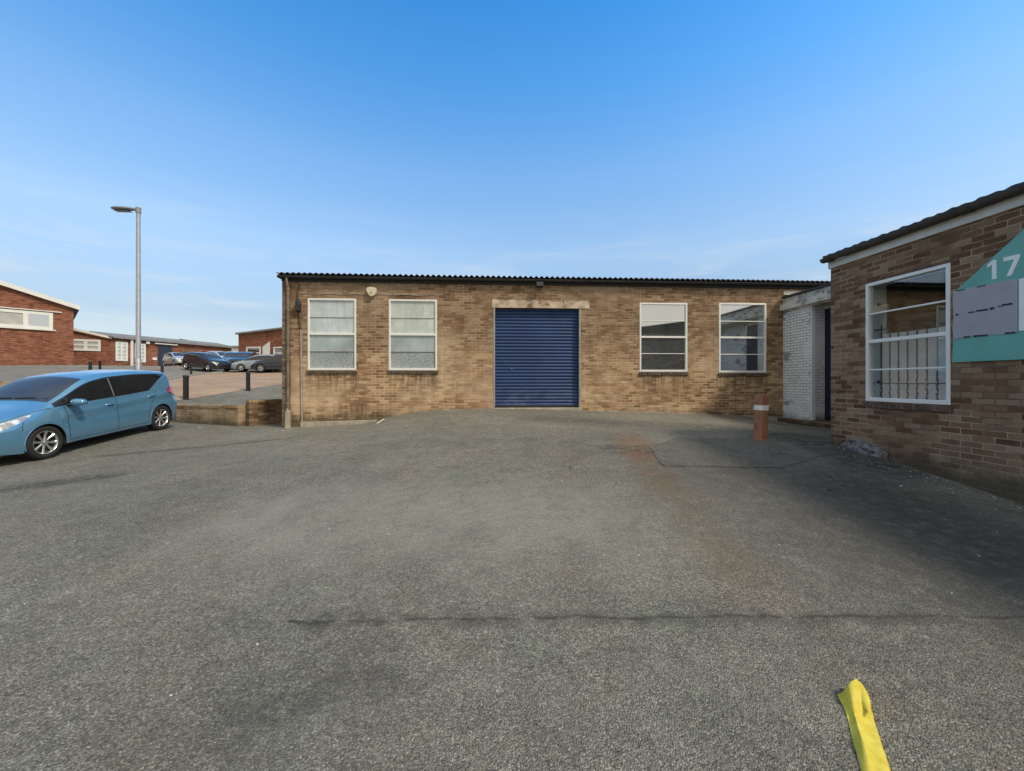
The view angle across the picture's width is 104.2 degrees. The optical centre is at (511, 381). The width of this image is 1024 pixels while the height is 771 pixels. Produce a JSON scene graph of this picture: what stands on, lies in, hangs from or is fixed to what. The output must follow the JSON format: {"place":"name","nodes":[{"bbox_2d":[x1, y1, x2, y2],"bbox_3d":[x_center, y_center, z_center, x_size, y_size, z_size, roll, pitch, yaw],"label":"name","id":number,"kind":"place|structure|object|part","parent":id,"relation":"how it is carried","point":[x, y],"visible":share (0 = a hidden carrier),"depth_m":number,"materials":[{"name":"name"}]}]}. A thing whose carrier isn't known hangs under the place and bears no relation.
{"place":"outdoors","nodes":[
{"label":"outdoors","id":0,"kind":"place"},
{"bbox_2d":[0,365,197,381],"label":"pavement","id":1,"kind":"structure","parent":0,"point":[11,373],"depth_m":28.88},
{"bbox_2d":[88,361,91,369],"bbox_3d":[-26.428,-0.771,25.000,0.212,1.078,0.207,0,0,-3],"label":"black bollard","id":2,"kind":"object","parent":1,"relation":"on","point":[89,365],"visible":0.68,"depth_m":24.93,"materials":[{"name":"metal"}]},
{"bbox_2d":[169,372,281,399],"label":"block paving","id":3,"kind":"structure","parent":0,"point":[203,385],"depth_m":21.94,"materials":[{"name":"brown brick"}]},
{"bbox_2d":[182,375,189,399],"bbox_3d":[-12.836,0.254,15.700,0.238,1.067,0.232,0,0,-3],"label":"black bollard","id":4,"kind":"object","parent":3,"relation":"on","point":[185,387],"visible":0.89,"depth_m":15.62,"materials":[{"name":"metal"}]},
{"bbox_2d":[0,366,1023,770],"bbox_3d":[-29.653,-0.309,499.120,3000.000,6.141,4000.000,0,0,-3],"label":"ground","id":5,"kind":"structure","parent":0,"point":[494,636],"depth_m":2.63,"materials":[{"name":"grey asphalt"}]},
{"bbox_2d":[0,381,9,386],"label":"brick wall","id":6,"kind":"structure","parent":5,"relation":"on","point":[2,383],"depth_m":14.91,"materials":[{"name":"brown brick"}]},
{"bbox_2d":[0,280,79,365],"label":"red brick unit","id":7,"kind":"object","parent":5,"relation":"on","point":[36,328],"visible":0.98,"depth_m":32.61,"materials":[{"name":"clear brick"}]},
{"bbox_2d":[0,309,52,329],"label":"window","id":8,"kind":"structure","parent":7,"relation":"in","point":[8,317],"depth_m":32.28,"materials":[{"name":"white glass"}]},
{"bbox_2d":[0,369,176,459],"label":"hatchback car","id":9,"kind":"object","parent":5,"relation":"on","point":[45,415],"visible":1,"depth_m":8.00,"materials":[{"name":"blue paint"}]},
{"bbox_3d":[-8.668,0.179,8.128,0.111,0.427,1.017,0,5,-3],"label":"side window","id":10,"kind":"part","parent":9,"relation":"part of","materials":[{"name":"black glass"}]},
{"bbox_3d":[-8.741,0.049,9.179,0.120,0.387,0.965,0,5,-3],"label":"side window","id":11,"kind":"part","parent":9,"relation":"part of","materials":[{"name":"black glass"}]},
{"bbox_3d":[-8.826,-0.005,9.840,0.082,0.361,0.692,0,0,-13],"label":"quarter window","id":12,"kind":"part","parent":9,"relation":"part of","materials":[{"name":"black glass"}]},
{"bbox_2d":[111,206,141,369],"bbox_3d":[-15.470,-3.212,16.012,1.159,7.650,0.349,0,0,-3],"label":"street lamp","id":13,"kind":"object","parent":5,"relation":"on","point":[138,359],"visible":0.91,"depth_m":15.95,"materials":[{"name":"metal"}]},
{"bbox_2d":[74,328,233,365],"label":"red brick unit","id":14,"kind":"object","parent":5,"relation":"on","point":[105,348],"visible":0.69,"depth_m":43.20,"materials":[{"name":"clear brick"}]},
{"bbox_2d":[74,339,100,350],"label":"window","id":15,"kind":"structure","parent":14,"relation":"in","point":[79,344],"depth_m":40.97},
{"bbox_2d":[115,341,127,360],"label":"window","id":16,"kind":"structure","parent":14,"relation":"in","point":[121,348],"depth_m":42.78,"materials":[{"name":"white glass"}]},
{"bbox_2d":[135,343,145,361],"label":"window","id":17,"kind":"structure","parent":14,"relation":"in","point":[143,346],"depth_m":44.71,"materials":[{"name":"white glass"}]},
{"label":"door","id":18,"kind":"part","parent":14,"relation":"part of","materials":[{"name":"blue metal"}]},
{"bbox_2d":[162,352,184,365],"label":"parked car","id":19,"kind":"object","parent":5,"relation":"on","point":[173,358],"visible":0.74,"depth_m":40.31,"materials":[{"name":"silver metal"}]},
{"bbox_2d":[168,371,222,379],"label":"kerb","id":20,"kind":"structure","parent":5,"relation":"on","point":[195,374],"depth_m":29.67,"materials":[{"name":"concrete"}]},
{"bbox_2d":[182,351,232,370],"bbox_3d":[-25.533,-1.742,33.470,4.198,1.538,1.716,4,1,19],"label":"parked car","id":21,"kind":"object","parent":5,"relation":"on","point":[209,361],"visible":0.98,"depth_m":32.81,"materials":[{"name":"black paint"}]},
{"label":"side window","id":22,"kind":"part","parent":21,"relation":"part of","materials":[{"name":"black glass"}]},
{"bbox_2d":[170,404,245,425],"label":"brick wall","id":23,"kind":"structure","parent":5,"relation":"on","point":[224,415],"depth_m":11.28,"materials":[{"name":"brown brick"}]},
{"bbox_2d":[206,351,224,357],"bbox_3d":[-29.128,-2.367,39.971,3.887,1.420,1.589,3,1,27],"label":"parked car","id":24,"kind":"object","parent":5,"relation":"on","point":[220,353],"visible":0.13,"depth_m":39.40,"materials":[{"name":"white paint"}]},
{"bbox_2d":[223,352,234,359],"bbox_3d":[-26.150,-2.108,37.411,1.621,1.449,3.965,0,5,-33],"label":"parked car","id":25,"kind":"object","parent":5,"relation":"on","point":[226,355],"visible":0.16,"depth_m":36.59,"materials":[{"name":"blue metal"}]},
{"bbox_2d":[231,346,237,351],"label":"white building","id":26,"kind":"structure","parent":5,"relation":"on","point":[235,349],"depth_m":66.03,"materials":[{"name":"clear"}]},
{"bbox_2d":[227,351,256,362],"bbox_3d":[-24.846,-2.044,36.889,1.716,1.484,4.198,0,6,-18],"label":"parked car","id":27,"kind":"object","parent":5,"relation":"on","point":[237,356],"visible":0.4,"depth_m":36.09,"materials":[{"name":"blue paint"}]},
{"bbox_2d":[245,371,250,390],"bbox_3d":[-12.569,0.004,19.000,0.225,1.012,0.219,0,0,-3],"label":"black bollard","id":28,"kind":"object","parent":5,"relation":"on","point":[247,380],"visible":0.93,"depth_m":18.93,"materials":[{"name":"metal"}]},
{"bbox_2d":[231,354,277,370],"bbox_3d":[-21.577,-1.636,33.976,3.810,1.392,1.557,-2,1,-23],"label":"parked car","id":29,"kind":"object","parent":5,"relation":"on","point":[244,365],"visible":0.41,"depth_m":33.05,"materials":[{"name":"silver metal"}]},
{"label":"side window","id":30,"kind":"part","parent":29,"relation":"part of","materials":[{"name":"grey glass"}]},
{"bbox_2d":[235,327,281,354],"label":"red brick unit","id":31,"kind":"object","parent":5,"relation":"on","point":[256,341],"visible":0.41,"depth_m":54.08,"materials":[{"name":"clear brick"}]},
{"bbox_2d":[246,347,260,354],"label":"window","id":32,"kind":"structure","parent":31,"relation":"in","point":[249,349],"depth_m":54.30,"materials":[{"name":"white glass"}]},
{"bbox_2d":[262,341,269,354],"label":"wall sign","id":33,"kind":"object","parent":31,"relation":"attached to","point":[265,348],"visible":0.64,"depth_m":53.77,"materials":[{"name":"white"}]},
{"bbox_2d":[273,347,281,354],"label":"window","id":34,"kind":"structure","parent":31,"relation":"in","point":[276,350],"depth_m":53.44,"materials":[{"name":"white glass"}]},
{"bbox_2d":[246,399,281,425],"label":"corner brick wall","id":35,"kind":"structure","parent":5,"relation":"on","point":[263,411],"depth_m":11.29,"materials":[{"name":"brown brick"}]},
{"bbox_2d":[250,354,281,371],"bbox_3d":[-19.054,-1.577,32.989,4.198,1.484,1.716,-1,0,-11],"label":"parked car","id":36,"kind":"object","parent":5,"relation":"on","point":[271,363],"visible":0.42,"depth_m":32.08,"materials":[{"name":"grey paint"}]},
{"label":"side window","id":37,"kind":"part","parent":36,"relation":"part of","materials":[{"name":"black glass"}]},
{"bbox_2d":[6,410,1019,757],"bbox_3d":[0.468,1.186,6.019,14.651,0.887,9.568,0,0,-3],"label":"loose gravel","id":38,"kind":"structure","parent":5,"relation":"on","point":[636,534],"depth_m":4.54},
{"bbox_2d":[276,272,830,427],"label":"brick warehouse","id":39,"kind":"structure","parent":5,"relation":"on","point":[353,352],"depth_m":11.11,"materials":[{"name":"brick"}]},
{"bbox_2d":[295,281,300,328],"bbox_3d":[-5.690,-2.032,10.606,0.134,1.309,0.110,0,0,-3],"label":"junction box","id":40,"kind":"object","parent":39,"relation":"attached to","point":[297,305],"visible":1,"depth_m":10.56,"materials":[{"name":"black metal"}]},
{"bbox_2d":[306,298,356,373],"bbox_3d":[-4.834,-1.230,10.741,1.330,2.028,0.143,0,0,-3],"label":"window","id":41,"kind":"structure","parent":39,"relation":"in","point":[331,321],"depth_m":10.73,"materials":[{"name":"white glass"}]},
{"bbox_2d":[366,287,376,296],"bbox_3d":[-3.770,-2.421,10.718,0.282,0.258,0.115,0,0,-3],"label":"alarm siren","id":42,"kind":"object","parent":39,"relation":"attached to","point":[371,291],"visible":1,"depth_m":10.68,"materials":[{"name":"beige plastic"}]},
{"bbox_2d":[388,299,437,373],"bbox_3d":[-2.691,-1.230,10.868,1.354,2.028,0.143,0,0,-3],"label":"window","id":43,"kind":"structure","parent":39,"relation":"in","point":[412,322],"depth_m":10.86,"materials":[{"name":"white glass"}]},
{"bbox_2d":[495,308,577,406],"bbox_3d":[0.695,-0.670,11.162,2.340,2.750,0.042,0,0,-3],"label":"roller door","id":44,"kind":"structure","parent":39,"relation":"in","point":[536,350],"depth_m":11.17,"materials":[{"name":"blue metal"}]},
{"bbox_2d":[536,282,543,287],"bbox_3d":[0.748,-2.651,10.915,0.200,0.157,0.257,0,0,-3],"label":"security light","id":45,"kind":"object","parent":39,"relation":"attached to","point":[539,285],"visible":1,"depth_m":10.80,"materials":[{"name":"black metal"}]},
{"bbox_2d":[639,303,688,374],"bbox_3d":[4.273,-1.210,11.282,1.441,2.047,0.143,0,0,-3],"label":"window","id":46,"kind":"structure","parent":39,"relation":"in","point":[663,326],"depth_m":11.28,"materials":[{"name":"white glass"}]},
{"bbox_2d":[718,303,767,375],"bbox_3d":[6.585,-1.210,11.419,1.462,2.087,0.143,0,0,-3],"label":"window","id":47,"kind":"structure","parent":39,"relation":"in","point":[742,326],"depth_m":11.42,"materials":[{"name":"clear glass"}]},
{"bbox_2d":[650,437,818,466],"bbox_3d":[3.460,1.107,6.467,2.827,0.141,1.977,0,0,-3],"label":"asphalt patch","id":48,"kind":"object","parent":5,"relation":"on","point":[738,452],"visible":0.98,"depth_m":6.23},
{"bbox_2d":[752,393,768,440],"bbox_3d":[4.558,0.704,7.302,0.260,1.010,0.254,2,0,-11],"label":"marker post","id":49,"kind":"object","parent":5,"relation":"on","point":[761,405],"visible":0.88,"depth_m":7.22,"materials":[{"name":"wood"}]},
{"bbox_2d":[777,283,830,428],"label":"link building","id":50,"kind":"structure","parent":5,"relation":"on","point":[807,357],"depth_m":10.55,"materials":[{"name":"white brick"}]},
{"bbox_2d":[825,308,830,420],"bbox_3d":[8.290,-0.460,9.955,0.068,2.920,1.188,0,0,-3],"label":"door","id":51,"kind":"structure","parent":50,"relation":"in","point":[827,311],"depth_m":10.37,"materials":[{"name":"metal"}]},
{"bbox_2d":[840,438,887,459],"bbox_3d":[5.428,1.037,6.180,0.159,0.268,0.712,0,0,-3],"label":"concrete lump","id":52,"kind":"object","parent":5,"relation":"on","point":[867,449],"visible":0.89,"depth_m":6.12,"materials":[{"name":"grey concrete"}]},
{"bbox_2d":[838,679,890,770],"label":"yellow strap","id":53,"kind":"object","parent":5,"relation":"on","point":[854,698],"visible":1,"depth_m":1.74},
{"bbox_2d":[820,182,1023,503],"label":"brick annexe","id":54,"kind":"structure","parent":5,"relation":"on","point":[906,390],"depth_m":5.45,"materials":[{"name":"brown brick"}]},
{"bbox_2d":[863,263,952,412],"bbox_3d":[5.555,-0.564,5.627,0.143,1.913,1.198,0,0,-3],"label":"window","id":55,"kind":"structure","parent":54,"relation":"in","point":[869,287],"depth_m":5.54,"materials":[{"name":"white metal"}]},
{"bbox_2d":[952,229,1023,361],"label":"house shaped sign","id":56,"kind":"object","parent":54,"relation":"attached to","point":[988,310],"visible":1,"depth_m":4.59,"materials":[{"name":"teal metal"}]},
{"bbox_2d":[0,0,1023,345],"label":"sky","id":57,"kind":"structure","parent":0,"point":[252,140],"materials":[{"name":"blue"}]}
]}

